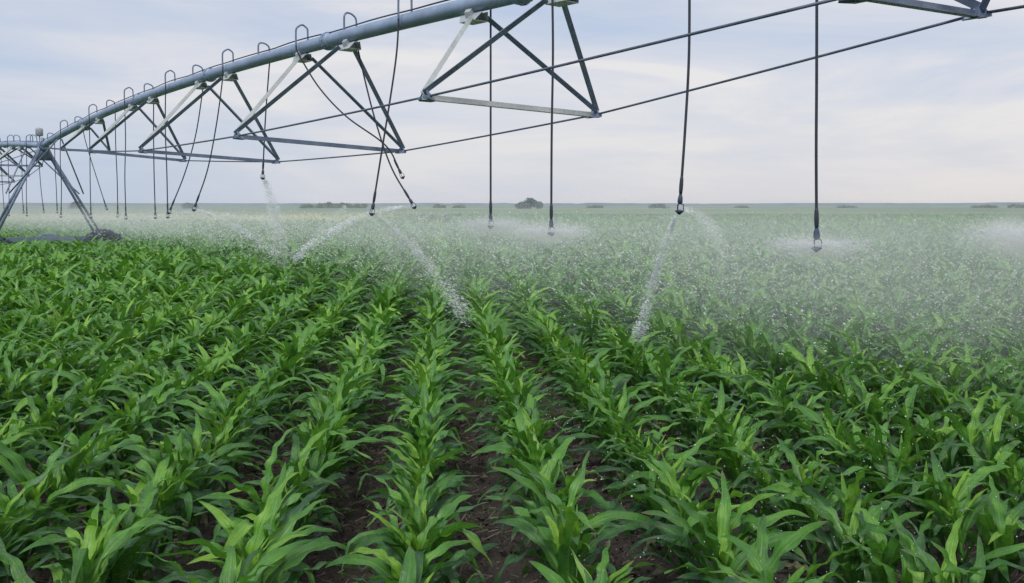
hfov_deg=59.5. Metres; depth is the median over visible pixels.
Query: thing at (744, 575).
maize plant
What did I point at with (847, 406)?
maize plant
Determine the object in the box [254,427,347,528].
maize plant
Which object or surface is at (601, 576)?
maize plant
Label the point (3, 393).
maize plant
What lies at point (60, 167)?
drop hose
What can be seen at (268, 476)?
maize plant
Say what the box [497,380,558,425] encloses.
maize plant
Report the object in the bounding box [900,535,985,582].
maize plant
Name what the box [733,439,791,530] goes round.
maize plant
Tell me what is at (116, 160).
drop hose
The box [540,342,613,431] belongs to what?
maize plant
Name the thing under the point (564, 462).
maize plant
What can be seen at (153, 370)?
maize plant
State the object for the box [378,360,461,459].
maize plant
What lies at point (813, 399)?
maize plant
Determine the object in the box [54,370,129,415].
maize plant
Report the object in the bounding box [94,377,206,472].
maize plant
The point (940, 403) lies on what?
maize plant
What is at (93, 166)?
drop hose
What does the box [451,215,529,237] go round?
spray puff
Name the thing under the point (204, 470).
maize plant
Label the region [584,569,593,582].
maize plant
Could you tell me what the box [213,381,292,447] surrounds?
maize plant
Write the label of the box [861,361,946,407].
maize plant
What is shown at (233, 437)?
maize plant
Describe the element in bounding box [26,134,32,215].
drop hose
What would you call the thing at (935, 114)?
sky
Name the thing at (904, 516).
maize plant
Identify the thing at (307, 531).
maize plant
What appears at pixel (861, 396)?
maize plant
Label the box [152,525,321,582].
maize plant
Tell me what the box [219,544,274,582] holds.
maize plant
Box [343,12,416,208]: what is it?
drop hose
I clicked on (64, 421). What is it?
maize plant
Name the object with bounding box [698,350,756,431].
maize plant
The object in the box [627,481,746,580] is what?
maize plant
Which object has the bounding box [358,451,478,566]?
maize plant
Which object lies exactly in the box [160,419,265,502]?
maize plant
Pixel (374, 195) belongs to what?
drop hose
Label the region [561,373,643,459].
maize plant
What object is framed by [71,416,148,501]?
maize plant
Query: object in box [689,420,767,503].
maize plant
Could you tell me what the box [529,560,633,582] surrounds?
maize plant
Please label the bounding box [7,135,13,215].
drop hose
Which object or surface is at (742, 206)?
bush
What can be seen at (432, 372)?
maize plant
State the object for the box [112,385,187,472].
maize plant
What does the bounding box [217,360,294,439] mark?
maize plant
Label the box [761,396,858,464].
maize plant
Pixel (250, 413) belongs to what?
maize plant
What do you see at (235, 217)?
water jet
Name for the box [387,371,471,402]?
maize plant
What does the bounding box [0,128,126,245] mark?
drive tower
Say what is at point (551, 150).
drop hose
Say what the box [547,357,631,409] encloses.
maize plant
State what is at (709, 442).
maize plant
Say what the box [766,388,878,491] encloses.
maize plant
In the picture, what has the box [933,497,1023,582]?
maize plant
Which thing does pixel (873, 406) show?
maize plant
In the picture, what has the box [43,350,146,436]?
maize plant
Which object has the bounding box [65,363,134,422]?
maize plant
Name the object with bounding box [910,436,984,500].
maize plant
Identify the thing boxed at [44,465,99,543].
maize plant
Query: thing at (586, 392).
maize plant
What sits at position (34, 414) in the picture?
maize plant
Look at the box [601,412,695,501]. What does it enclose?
maize plant
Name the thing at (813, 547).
maize plant
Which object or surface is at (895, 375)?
maize plant
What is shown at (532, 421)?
maize plant
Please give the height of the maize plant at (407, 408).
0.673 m
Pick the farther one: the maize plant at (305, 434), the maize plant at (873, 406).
the maize plant at (873, 406)
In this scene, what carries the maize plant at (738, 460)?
on the ground
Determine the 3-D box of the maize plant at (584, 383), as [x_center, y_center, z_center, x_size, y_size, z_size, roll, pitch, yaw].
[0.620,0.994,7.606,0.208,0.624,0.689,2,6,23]
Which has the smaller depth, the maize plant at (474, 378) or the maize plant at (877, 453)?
the maize plant at (877, 453)
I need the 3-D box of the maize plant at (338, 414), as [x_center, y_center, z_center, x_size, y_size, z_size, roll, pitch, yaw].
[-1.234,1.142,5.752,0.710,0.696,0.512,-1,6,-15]
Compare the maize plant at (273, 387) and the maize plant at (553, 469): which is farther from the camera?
the maize plant at (273, 387)
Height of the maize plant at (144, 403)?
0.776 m
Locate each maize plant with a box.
[0,349,60,431]
[0,351,62,422]
[0,364,55,415]
[0,372,25,438]
[0,375,33,438]
[0,392,20,422]
[0,394,91,461]
[0,401,27,408]
[0,419,58,479]
[0,419,63,482]
[0,423,16,492]
[0,426,126,581]
[0,452,81,582]
[0,458,96,548]
[0,481,69,582]
[0,546,34,582]
[2,411,144,545]
[4,391,77,475]
[6,411,52,488]
[7,478,96,582]
[14,363,103,459]
[14,574,26,582]
[16,502,174,582]
[18,507,143,582]
[22,405,91,469]
[24,486,188,582]
[29,416,79,475]
[35,433,136,525]
[36,561,99,582]
[41,417,138,506]
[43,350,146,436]
[44,383,105,445]
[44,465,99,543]
[47,369,134,435]
[48,527,181,582]
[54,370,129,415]
[54,488,195,582]
[57,381,108,437]
[58,455,198,582]
[60,396,163,479]
[62,480,189,582]
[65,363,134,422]
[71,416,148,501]
[77,379,178,480]
[78,350,150,409]
[78,394,164,493]
[86,431,138,526]
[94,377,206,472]
[101,459,231,574]
[106,427,221,549]
[110,372,202,448]
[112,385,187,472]
[127,578,149,582]
[129,431,214,560]
[133,359,208,445]
[136,539,311,582]
[141,382,187,453]
[143,413,259,527]
[149,424,238,539]
[152,362,210,435]
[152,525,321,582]
[154,355,220,423]
[157,473,347,582]
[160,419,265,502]
[166,393,284,492]
[172,353,224,426]
[173,369,191,428]
[180,459,236,525]
[183,411,265,484]
[185,380,270,478]
[185,400,273,492]
[192,482,343,555]
[193,428,338,551]
[194,367,304,450]
[198,384,293,473]
[199,501,258,582]
[200,436,254,521]
[213,381,269,468]
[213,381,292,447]
[215,513,337,582]
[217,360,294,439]
[219,462,335,581]
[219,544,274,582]
[231,385,284,456]
[232,361,295,432]
[235,383,295,444]
[239,462,334,553]
[246,456,359,537]
[247,559,283,582]
[252,448,340,538]
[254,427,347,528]
[261,408,374,501]
[264,416,371,521]
[270,403,361,487]
[277,365,389,453]
[285,416,387,534]
[292,370,375,453]
[296,381,371,442]
[296,396,366,483]
[298,371,386,491]
[302,390,353,472]
[305,386,374,438]
[308,373,379,422]
[311,384,389,445]
[314,363,388,440]
[318,361,368,431]
[320,409,367,505]
[325,540,479,582]
[339,470,492,582]
[341,495,499,582]
[352,494,474,582]
[353,546,423,582]
[356,449,475,559]
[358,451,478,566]
[363,445,472,505]
[365,564,435,582]
[366,392,469,462]
[366,456,476,557]
[368,416,475,487]
[373,475,459,581]
[374,393,470,475]
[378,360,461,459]
[380,435,458,495]
[381,455,465,491]
[382,368,445,439]
[385,369,477,428]
[386,415,447,488]
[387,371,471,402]
[388,377,463,434]
[389,481,438,580]
[393,405,466,491]
[395,355,470,422]
[397,380,484,447]
[397,383,454,435]
[456,352,568,452]
[459,367,537,429]
[463,405,549,485]
[466,373,545,431]
[470,366,546,407]
[471,384,544,467]
[471,411,564,514]
[473,390,550,473]
[473,416,570,494]
[476,402,568,491]
[477,429,576,545]
[480,373,558,420]
[481,494,594,582]
[482,464,646,573]
[484,368,551,411]
[487,424,579,518]
[489,393,568,463]
[490,451,662,582]
[496,436,577,555]
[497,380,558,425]
[500,413,599,497]
[501,493,601,567]
[502,405,566,495]
[503,436,576,564]
[512,470,635,582]
[522,504,650,582]
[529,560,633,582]
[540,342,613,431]
[546,384,594,439]
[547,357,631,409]
[552,368,654,464]
[554,392,611,440]
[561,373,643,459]
[563,385,670,471]
[564,373,597,446]
[564,405,660,471]
[564,539,664,582]
[569,399,667,492]
[569,546,592,582]
[571,379,598,434]
[572,358,617,441]
[574,382,677,478]
[581,404,632,489]
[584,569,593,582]
[589,434,720,516]
[595,434,689,514]
[596,421,663,501]
[600,431,718,550]
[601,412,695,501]
[604,444,693,538]
[608,430,722,557]
[611,454,755,582]
[618,487,811,582]
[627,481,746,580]
[629,493,809,582]
[630,370,727,437]
[636,381,690,430]
[641,471,824,582]
[644,378,689,434]
[646,472,710,575]
[651,374,708,441]
[652,387,700,451]
[655,383,745,456]
[657,383,715,452]
[663,381,717,466]
[667,389,724,456]
[668,404,733,478]
[677,535,863,582]
[679,404,784,502]
[687,403,769,494]
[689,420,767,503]
[694,425,794,514]
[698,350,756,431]
[698,554,795,582]
[705,380,744,481]
[708,570,869,582]
[719,361,769,425]
[720,432,785,513]
[727,456,872,531]
[728,367,830,449]
[729,371,809,447]
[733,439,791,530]
[733,568,752,579]
[734,390,763,444]
[737,514,827,582]
[741,371,823,459]
[741,388,836,465]
[741,462,833,577]
[747,437,890,564]
[751,387,793,451]
[757,481,870,576]
[761,391,835,463]
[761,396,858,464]
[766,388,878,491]
[766,444,929,576]
[782,395,887,484]
[782,415,865,485]
[787,353,873,412]
[793,363,845,420]
[797,496,937,582]
[799,352,897,434]
[802,424,909,496]
[804,505,931,582]
[813,376,859,444]
[813,418,869,487]
[820,422,890,510]
[828,388,899,432]
[831,373,917,435]
[833,378,918,454]
[835,409,969,555]
[842,504,922,581]
[842,534,966,582]
[858,422,888,518]
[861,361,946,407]
[865,458,985,534]
[866,370,912,430]
[868,455,915,553]
[871,469,982,569]
[872,397,900,466]
[878,373,923,424]
[879,470,1023,582]
[883,515,1023,582]
[886,392,949,478]
[887,384,921,468]
[887,406,1004,502]
[887,414,960,482]
[889,450,1017,552]
[889,507,983,582]
[898,365,985,424]
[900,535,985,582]
[901,370,969,439]
[905,370,940,417]
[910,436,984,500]
[911,387,1023,499]
[912,371,972,425]
[919,379,1022,439]
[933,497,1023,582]
[935,389,1006,460]
[942,371,1023,470]
[944,356,1023,420]
[949,449,1023,528]
[956,393,1007,424]
[957,370,1023,432]
[957,401,1023,509]
[957,433,1021,501]
[963,455,1023,544]
[965,396,1023,460]
[968,358,1023,403]
[973,405,1023,462]
[988,474,1023,582]
[989,489,1023,528]
[994,379,1023,433]
[1006,408,1023,457]
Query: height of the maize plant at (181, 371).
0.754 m
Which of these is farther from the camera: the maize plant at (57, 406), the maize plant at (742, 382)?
the maize plant at (742, 382)
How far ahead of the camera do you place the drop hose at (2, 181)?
31.58 m
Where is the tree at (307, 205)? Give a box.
[299,203,317,207]
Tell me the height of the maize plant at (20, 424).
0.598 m
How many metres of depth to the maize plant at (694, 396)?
6.95 m
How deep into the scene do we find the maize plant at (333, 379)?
7.66 m
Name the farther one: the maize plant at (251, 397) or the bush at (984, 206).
the bush at (984, 206)
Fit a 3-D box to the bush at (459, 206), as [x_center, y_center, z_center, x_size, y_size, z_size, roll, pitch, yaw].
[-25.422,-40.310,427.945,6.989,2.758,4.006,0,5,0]
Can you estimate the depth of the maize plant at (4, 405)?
6.83 m
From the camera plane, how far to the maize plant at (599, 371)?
7.29 m
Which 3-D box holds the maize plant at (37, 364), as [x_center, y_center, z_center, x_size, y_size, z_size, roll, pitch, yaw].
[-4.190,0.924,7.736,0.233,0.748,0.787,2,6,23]
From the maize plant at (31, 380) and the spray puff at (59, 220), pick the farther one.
the spray puff at (59, 220)
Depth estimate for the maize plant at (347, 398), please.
7.04 m
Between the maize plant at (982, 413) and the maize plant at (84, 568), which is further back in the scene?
the maize plant at (982, 413)
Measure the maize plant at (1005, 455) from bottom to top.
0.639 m
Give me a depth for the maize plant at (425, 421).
5.99 m
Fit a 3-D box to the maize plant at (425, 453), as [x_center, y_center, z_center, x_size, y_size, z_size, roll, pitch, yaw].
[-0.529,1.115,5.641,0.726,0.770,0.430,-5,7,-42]
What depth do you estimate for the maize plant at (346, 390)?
6.70 m
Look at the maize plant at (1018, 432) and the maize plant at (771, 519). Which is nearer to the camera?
the maize plant at (771, 519)
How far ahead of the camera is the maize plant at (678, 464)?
5.17 m
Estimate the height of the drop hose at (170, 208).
2.603 m
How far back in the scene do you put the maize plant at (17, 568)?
3.46 m
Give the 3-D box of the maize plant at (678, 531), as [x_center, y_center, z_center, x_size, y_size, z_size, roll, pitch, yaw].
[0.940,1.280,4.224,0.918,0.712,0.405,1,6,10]
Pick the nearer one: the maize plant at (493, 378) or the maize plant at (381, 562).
the maize plant at (381, 562)
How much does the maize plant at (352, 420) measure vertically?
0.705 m
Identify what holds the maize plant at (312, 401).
on the ground
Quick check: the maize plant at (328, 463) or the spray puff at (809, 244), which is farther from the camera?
the spray puff at (809, 244)
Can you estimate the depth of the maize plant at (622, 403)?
6.46 m
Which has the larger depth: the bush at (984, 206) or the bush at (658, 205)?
the bush at (984, 206)
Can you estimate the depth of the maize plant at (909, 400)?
6.50 m
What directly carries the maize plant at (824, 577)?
on the ground
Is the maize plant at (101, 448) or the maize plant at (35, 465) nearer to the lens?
the maize plant at (101, 448)
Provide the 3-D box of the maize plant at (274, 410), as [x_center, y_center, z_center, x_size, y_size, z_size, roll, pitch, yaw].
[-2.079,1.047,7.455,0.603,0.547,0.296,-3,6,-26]
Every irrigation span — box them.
[0,141,42,184]
[41,0,1023,163]
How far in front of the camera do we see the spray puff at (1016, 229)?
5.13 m
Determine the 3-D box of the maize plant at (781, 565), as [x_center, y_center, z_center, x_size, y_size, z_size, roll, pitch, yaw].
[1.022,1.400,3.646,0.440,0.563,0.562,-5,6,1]
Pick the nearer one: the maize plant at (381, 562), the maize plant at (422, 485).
the maize plant at (381, 562)
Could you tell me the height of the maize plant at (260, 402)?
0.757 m
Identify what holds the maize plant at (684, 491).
on the ground
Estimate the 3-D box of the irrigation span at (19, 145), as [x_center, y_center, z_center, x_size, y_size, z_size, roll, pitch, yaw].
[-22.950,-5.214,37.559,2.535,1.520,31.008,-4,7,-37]
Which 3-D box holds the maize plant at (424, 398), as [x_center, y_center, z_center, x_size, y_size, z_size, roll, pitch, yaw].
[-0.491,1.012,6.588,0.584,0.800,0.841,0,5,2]
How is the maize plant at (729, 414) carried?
on the ground
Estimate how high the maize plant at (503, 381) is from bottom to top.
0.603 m
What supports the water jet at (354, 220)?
attached to the drop hose at (404, 190)
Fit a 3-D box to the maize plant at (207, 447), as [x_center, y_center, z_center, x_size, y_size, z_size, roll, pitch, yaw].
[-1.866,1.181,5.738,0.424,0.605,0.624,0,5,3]
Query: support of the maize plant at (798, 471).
on the ground
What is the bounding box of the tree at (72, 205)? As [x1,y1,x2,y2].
[67,201,81,208]
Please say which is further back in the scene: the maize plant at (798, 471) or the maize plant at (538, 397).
the maize plant at (538, 397)
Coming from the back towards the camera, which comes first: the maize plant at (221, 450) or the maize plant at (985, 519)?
the maize plant at (221, 450)
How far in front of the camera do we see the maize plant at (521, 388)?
6.95 m
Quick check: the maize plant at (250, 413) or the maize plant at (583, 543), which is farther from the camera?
the maize plant at (250, 413)
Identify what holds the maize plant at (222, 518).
on the ground
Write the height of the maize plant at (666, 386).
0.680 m
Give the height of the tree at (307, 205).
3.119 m
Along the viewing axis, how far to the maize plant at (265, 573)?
3.69 m
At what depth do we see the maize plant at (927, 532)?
4.96 m
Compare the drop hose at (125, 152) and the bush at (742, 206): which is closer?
the drop hose at (125, 152)
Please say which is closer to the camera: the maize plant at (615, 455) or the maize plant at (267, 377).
the maize plant at (615, 455)
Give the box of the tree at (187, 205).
[181,203,198,208]
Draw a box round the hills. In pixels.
[0,202,1023,205]
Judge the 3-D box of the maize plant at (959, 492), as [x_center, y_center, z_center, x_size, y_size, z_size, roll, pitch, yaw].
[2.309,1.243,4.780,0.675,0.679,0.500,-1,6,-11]
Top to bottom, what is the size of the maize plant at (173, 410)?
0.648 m
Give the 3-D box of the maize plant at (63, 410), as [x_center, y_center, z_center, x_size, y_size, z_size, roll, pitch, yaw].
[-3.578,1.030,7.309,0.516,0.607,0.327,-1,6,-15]
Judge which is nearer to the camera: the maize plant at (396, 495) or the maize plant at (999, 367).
the maize plant at (396, 495)
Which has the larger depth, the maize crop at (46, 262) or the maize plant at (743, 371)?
the maize crop at (46, 262)
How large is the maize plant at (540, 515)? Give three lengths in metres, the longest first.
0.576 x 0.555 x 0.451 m
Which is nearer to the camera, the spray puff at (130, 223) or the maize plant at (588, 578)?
the maize plant at (588, 578)
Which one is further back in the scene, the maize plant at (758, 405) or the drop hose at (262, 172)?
the drop hose at (262, 172)
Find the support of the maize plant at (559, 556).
on the ground
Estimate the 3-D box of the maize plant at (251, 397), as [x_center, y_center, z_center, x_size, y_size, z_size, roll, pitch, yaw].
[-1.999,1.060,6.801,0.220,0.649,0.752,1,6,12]
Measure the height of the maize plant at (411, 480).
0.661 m
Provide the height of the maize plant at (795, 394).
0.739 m
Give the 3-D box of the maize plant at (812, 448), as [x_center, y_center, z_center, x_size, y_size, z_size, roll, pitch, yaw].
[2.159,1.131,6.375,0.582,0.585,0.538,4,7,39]
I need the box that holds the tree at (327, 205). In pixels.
[315,202,338,207]
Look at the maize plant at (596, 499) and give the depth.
4.64 m
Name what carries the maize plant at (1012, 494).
on the ground
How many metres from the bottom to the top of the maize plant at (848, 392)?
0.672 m
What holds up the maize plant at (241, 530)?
on the ground
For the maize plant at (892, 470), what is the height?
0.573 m
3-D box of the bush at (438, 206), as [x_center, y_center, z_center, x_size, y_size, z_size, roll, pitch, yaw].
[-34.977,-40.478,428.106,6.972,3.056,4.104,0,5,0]
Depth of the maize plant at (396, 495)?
4.37 m
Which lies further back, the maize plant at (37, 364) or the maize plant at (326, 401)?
the maize plant at (37, 364)
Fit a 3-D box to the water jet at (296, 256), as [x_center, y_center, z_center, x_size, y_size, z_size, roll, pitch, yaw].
[-3.599,-1.042,16.596,1.541,1.115,0.246,4,7,34]
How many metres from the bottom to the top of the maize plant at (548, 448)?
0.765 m
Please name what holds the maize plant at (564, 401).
on the ground
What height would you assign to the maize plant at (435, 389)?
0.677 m
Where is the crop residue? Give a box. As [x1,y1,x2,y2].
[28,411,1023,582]
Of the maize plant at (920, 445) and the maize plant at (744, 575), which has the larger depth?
the maize plant at (920, 445)
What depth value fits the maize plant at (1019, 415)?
6.09 m
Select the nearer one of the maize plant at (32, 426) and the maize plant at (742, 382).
the maize plant at (32, 426)
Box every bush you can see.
[432,204,445,207]
[452,204,465,207]
[586,204,602,207]
[647,203,669,207]
[734,205,749,207]
[836,205,857,207]
[970,204,998,207]
[1007,203,1023,207]
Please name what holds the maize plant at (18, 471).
on the ground
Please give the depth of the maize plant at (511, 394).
7.13 m
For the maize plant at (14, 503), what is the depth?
4.45 m
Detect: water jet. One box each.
[170,211,286,228]
[194,208,277,262]
[259,175,297,267]
[289,206,345,259]
[291,204,414,262]
[371,212,475,328]
[630,207,680,348]
[680,207,732,263]
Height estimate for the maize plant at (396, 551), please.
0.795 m
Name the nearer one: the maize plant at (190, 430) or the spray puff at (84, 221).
the maize plant at (190, 430)
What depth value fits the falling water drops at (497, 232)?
14.78 m
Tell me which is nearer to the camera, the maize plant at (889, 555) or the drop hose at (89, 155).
the maize plant at (889, 555)
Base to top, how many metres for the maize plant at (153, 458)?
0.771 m
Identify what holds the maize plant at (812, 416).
on the ground
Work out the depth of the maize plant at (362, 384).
7.57 m
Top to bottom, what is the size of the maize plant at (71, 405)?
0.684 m
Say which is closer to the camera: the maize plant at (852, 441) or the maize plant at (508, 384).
the maize plant at (852, 441)
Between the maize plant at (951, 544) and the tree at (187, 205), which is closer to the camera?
the maize plant at (951, 544)
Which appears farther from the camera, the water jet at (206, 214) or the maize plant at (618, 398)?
the water jet at (206, 214)
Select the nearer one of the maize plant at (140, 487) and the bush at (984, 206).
the maize plant at (140, 487)
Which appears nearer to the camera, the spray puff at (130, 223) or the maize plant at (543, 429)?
the maize plant at (543, 429)
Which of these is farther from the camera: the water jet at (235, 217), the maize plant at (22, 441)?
the water jet at (235, 217)
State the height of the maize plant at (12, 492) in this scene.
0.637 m
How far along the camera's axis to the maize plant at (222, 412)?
6.52 m
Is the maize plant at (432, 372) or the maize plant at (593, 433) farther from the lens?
the maize plant at (432, 372)
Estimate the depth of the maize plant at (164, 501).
4.81 m
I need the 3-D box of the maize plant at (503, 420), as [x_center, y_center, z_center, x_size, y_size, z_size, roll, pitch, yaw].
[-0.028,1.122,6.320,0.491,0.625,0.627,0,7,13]
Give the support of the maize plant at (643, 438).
on the ground
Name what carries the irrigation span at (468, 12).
attached to the irrigation span at (19, 145)
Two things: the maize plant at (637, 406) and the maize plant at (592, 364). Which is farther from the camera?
the maize plant at (592, 364)
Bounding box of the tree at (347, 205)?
[335,202,353,207]
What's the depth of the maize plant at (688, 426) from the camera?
6.82 m
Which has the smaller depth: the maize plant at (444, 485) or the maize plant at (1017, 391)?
the maize plant at (444, 485)
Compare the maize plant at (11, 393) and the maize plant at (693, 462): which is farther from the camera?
the maize plant at (11, 393)
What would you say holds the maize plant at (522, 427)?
on the ground
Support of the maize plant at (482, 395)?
on the ground
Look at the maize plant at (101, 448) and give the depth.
5.57 m
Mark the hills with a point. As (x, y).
(548, 204)
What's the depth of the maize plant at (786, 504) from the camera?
4.88 m
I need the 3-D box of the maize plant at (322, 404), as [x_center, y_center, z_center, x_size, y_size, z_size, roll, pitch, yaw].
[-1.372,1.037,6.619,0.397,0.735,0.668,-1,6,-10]
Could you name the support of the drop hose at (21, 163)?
hanging from the irrigation span at (19, 145)
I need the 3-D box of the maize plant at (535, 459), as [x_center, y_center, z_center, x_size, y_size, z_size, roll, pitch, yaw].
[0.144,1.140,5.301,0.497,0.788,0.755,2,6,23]
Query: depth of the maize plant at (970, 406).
6.71 m
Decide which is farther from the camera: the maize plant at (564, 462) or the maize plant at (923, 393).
the maize plant at (923, 393)
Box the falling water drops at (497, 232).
[73,208,1023,390]
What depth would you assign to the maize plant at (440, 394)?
7.14 m
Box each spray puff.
[13,214,108,237]
[38,213,144,235]
[70,213,183,234]
[99,212,231,243]
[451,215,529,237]
[507,220,596,243]
[763,232,872,258]
[954,218,1023,252]
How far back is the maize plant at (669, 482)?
4.67 m
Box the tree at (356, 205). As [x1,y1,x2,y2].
[354,203,368,207]
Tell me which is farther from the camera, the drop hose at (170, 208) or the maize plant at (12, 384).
the drop hose at (170, 208)
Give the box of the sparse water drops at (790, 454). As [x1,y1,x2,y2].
[547,357,1022,581]
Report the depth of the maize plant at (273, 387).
7.11 m
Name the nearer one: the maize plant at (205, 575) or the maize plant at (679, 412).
the maize plant at (205, 575)
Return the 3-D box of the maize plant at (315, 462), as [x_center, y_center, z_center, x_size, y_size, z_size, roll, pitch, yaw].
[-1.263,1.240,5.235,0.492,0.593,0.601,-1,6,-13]
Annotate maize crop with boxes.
[0,212,1023,234]
[0,226,1023,325]
[0,269,1023,582]
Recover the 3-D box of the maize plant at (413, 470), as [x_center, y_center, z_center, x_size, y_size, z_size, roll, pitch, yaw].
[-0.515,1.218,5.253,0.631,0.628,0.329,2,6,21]
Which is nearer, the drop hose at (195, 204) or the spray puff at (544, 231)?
the spray puff at (544, 231)
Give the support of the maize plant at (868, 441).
on the ground
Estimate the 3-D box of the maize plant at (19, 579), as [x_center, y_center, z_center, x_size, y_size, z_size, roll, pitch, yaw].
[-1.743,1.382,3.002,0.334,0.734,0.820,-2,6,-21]
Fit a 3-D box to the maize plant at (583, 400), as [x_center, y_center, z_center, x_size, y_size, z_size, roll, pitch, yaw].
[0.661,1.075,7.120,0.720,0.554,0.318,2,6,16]
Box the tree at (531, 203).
[518,198,542,208]
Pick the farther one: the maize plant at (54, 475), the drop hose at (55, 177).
the drop hose at (55, 177)
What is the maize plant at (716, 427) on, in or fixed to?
on the ground
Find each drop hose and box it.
[0,139,4,208]
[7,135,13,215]
[13,135,23,213]
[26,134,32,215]
[30,134,44,212]
[47,133,58,212]
[60,120,67,217]
[74,116,107,209]
[88,104,97,217]
[106,100,118,217]
[124,87,133,219]
[144,83,156,218]
[165,70,175,218]
[167,64,202,213]
[192,49,233,211]
[257,42,269,179]
[295,24,404,178]
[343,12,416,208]
[369,0,412,215]
[488,9,493,228]
[548,0,554,235]
[675,0,690,213]
[811,0,821,251]
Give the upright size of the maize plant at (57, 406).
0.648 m
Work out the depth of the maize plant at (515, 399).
6.74 m
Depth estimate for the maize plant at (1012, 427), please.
6.40 m
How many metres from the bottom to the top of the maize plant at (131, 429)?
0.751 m
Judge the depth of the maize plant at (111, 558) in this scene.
3.91 m
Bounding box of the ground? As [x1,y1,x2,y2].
[0,214,1023,582]
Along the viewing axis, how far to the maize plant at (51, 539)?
3.82 m
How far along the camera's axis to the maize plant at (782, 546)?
3.75 m
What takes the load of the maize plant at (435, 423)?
on the ground
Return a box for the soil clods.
[6,412,1023,582]
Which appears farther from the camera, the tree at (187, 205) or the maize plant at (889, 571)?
the tree at (187, 205)
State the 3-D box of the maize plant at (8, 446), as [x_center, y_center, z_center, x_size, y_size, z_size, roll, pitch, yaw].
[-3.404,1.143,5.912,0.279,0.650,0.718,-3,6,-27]
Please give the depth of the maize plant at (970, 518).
4.54 m
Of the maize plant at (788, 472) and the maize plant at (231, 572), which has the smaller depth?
the maize plant at (231, 572)
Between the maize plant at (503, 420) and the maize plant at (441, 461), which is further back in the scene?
the maize plant at (503, 420)
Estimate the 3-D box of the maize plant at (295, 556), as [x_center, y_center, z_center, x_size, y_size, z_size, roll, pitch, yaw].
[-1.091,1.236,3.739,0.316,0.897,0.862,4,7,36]
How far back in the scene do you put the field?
207.48 m
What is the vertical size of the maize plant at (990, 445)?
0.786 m
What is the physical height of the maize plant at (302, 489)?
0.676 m
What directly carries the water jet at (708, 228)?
attached to the drop hose at (679, 201)
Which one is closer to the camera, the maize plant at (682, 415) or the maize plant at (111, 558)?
the maize plant at (111, 558)
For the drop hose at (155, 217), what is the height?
2.693 m
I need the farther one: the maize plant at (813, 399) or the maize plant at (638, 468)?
the maize plant at (813, 399)
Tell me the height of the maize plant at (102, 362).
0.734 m
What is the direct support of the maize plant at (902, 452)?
on the ground
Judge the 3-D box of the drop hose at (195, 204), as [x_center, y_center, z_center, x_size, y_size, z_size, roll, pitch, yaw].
[-4.792,-2.574,14.322,0.724,2.583,0.114,-1,6,-7]
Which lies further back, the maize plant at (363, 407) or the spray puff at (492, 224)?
the spray puff at (492, 224)
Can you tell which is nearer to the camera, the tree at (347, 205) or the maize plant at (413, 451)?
the maize plant at (413, 451)
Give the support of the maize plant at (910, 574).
on the ground
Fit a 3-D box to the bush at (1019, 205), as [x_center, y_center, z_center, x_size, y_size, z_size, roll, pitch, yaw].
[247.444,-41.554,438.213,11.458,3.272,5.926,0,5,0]
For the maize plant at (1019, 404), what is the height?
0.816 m
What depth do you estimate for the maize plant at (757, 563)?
3.60 m
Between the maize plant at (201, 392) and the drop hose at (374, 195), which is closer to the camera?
the maize plant at (201, 392)
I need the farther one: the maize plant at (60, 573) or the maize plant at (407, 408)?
the maize plant at (407, 408)
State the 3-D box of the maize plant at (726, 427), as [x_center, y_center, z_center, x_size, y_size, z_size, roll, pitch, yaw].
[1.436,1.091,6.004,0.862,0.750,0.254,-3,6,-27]
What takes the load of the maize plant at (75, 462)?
on the ground
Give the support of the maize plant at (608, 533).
on the ground
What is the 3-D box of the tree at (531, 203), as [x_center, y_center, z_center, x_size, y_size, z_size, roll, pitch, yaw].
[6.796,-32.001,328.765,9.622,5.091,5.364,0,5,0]
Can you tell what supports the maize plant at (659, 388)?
on the ground
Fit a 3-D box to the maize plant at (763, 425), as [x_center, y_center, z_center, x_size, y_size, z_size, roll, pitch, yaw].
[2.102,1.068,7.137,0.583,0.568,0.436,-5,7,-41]
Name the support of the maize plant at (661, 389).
on the ground
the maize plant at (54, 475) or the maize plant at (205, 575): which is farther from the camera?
the maize plant at (54, 475)
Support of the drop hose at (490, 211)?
hanging from the irrigation span at (468, 12)
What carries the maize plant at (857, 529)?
on the ground
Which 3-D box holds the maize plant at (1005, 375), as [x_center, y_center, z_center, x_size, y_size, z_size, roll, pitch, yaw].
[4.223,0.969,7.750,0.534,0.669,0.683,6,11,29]
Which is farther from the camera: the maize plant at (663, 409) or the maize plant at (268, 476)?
the maize plant at (663, 409)
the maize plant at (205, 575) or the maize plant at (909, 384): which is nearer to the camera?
the maize plant at (205, 575)
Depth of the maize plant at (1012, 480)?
5.21 m
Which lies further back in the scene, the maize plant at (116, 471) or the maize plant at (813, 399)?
the maize plant at (813, 399)
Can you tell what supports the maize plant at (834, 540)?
on the ground
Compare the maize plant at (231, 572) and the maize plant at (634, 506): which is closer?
the maize plant at (231, 572)
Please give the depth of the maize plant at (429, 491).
4.57 m
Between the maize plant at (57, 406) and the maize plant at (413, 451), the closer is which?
the maize plant at (413, 451)
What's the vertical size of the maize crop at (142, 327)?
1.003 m
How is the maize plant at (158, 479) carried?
on the ground
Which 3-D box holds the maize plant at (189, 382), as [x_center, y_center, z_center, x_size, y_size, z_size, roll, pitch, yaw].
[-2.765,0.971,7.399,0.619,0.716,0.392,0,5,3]
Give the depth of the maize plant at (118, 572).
4.04 m
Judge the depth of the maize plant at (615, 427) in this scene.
6.17 m
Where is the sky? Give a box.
[0,0,1023,203]
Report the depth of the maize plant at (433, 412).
6.33 m
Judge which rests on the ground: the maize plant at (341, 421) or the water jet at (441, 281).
the maize plant at (341, 421)
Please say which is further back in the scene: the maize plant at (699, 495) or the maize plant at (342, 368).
the maize plant at (342, 368)
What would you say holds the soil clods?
on the ground
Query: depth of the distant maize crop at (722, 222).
57.62 m

